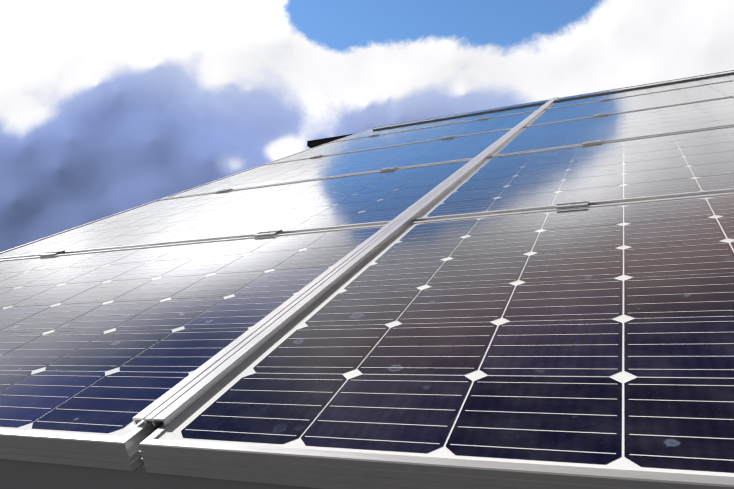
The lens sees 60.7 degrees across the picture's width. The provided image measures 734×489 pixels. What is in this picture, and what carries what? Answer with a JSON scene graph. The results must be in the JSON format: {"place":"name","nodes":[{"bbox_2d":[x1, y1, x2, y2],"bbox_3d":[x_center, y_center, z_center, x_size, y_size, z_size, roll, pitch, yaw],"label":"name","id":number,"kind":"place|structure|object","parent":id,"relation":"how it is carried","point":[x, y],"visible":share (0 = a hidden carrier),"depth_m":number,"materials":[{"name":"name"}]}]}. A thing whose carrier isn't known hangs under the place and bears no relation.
{"place":"outdoors","nodes":[
{"label":"outdoors","id":0,"kind":"place"},
{"bbox_2d":[0,0,733,251],"label":"sky","id":1,"kind":"structure","parent":0,"point":[108,107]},
{"label":"ground","id":2,"kind":"structure","parent":0,"visible":0},
{"bbox_2d":[307,134,351,147],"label":"roof ridge","id":3,"kind":"structure","parent":2,"relation":"on","point":[313,143],"depth_m":7.00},
{"bbox_2d":[0,72,733,488],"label":"roof","id":4,"kind":"structure","parent":2,"relation":"on","point":[16,474],"depth_m":0.76,"materials":[{"name":"grey paint"}]},
{"bbox_2d":[135,462,145,470],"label":"roof deck","id":5,"kind":"structure","parent":4,"relation":"on","point":[141,468],"depth_m":0.73,"materials":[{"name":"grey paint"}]},
{"bbox_2d":[0,70,733,488],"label":"solar array","id":6,"kind":"object","parent":5,"relation":"on","point":[496,320],"visible":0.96,"depth_m":0.99,"materials":[{"name":"glass"},{"name":"silicon"},{"name":"aluminium"}]},
{"bbox_2d":[40,98,611,256],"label":"panel clamps","id":7,"kind":"object","parent":6,"relation":"on","point":[573,204],"visible":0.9,"depth_m":1.79,"materials":[{"name":"metal"}]},
{"bbox_2d":[132,97,558,425],"bbox_3d":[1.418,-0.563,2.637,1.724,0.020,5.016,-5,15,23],"label":"cover rail","id":8,"kind":"object","parent":6,"relation":"on","point":[174,402],"visible":0.98,"depth_m":1.03,"materials":[{"name":"metal"}]}
]}

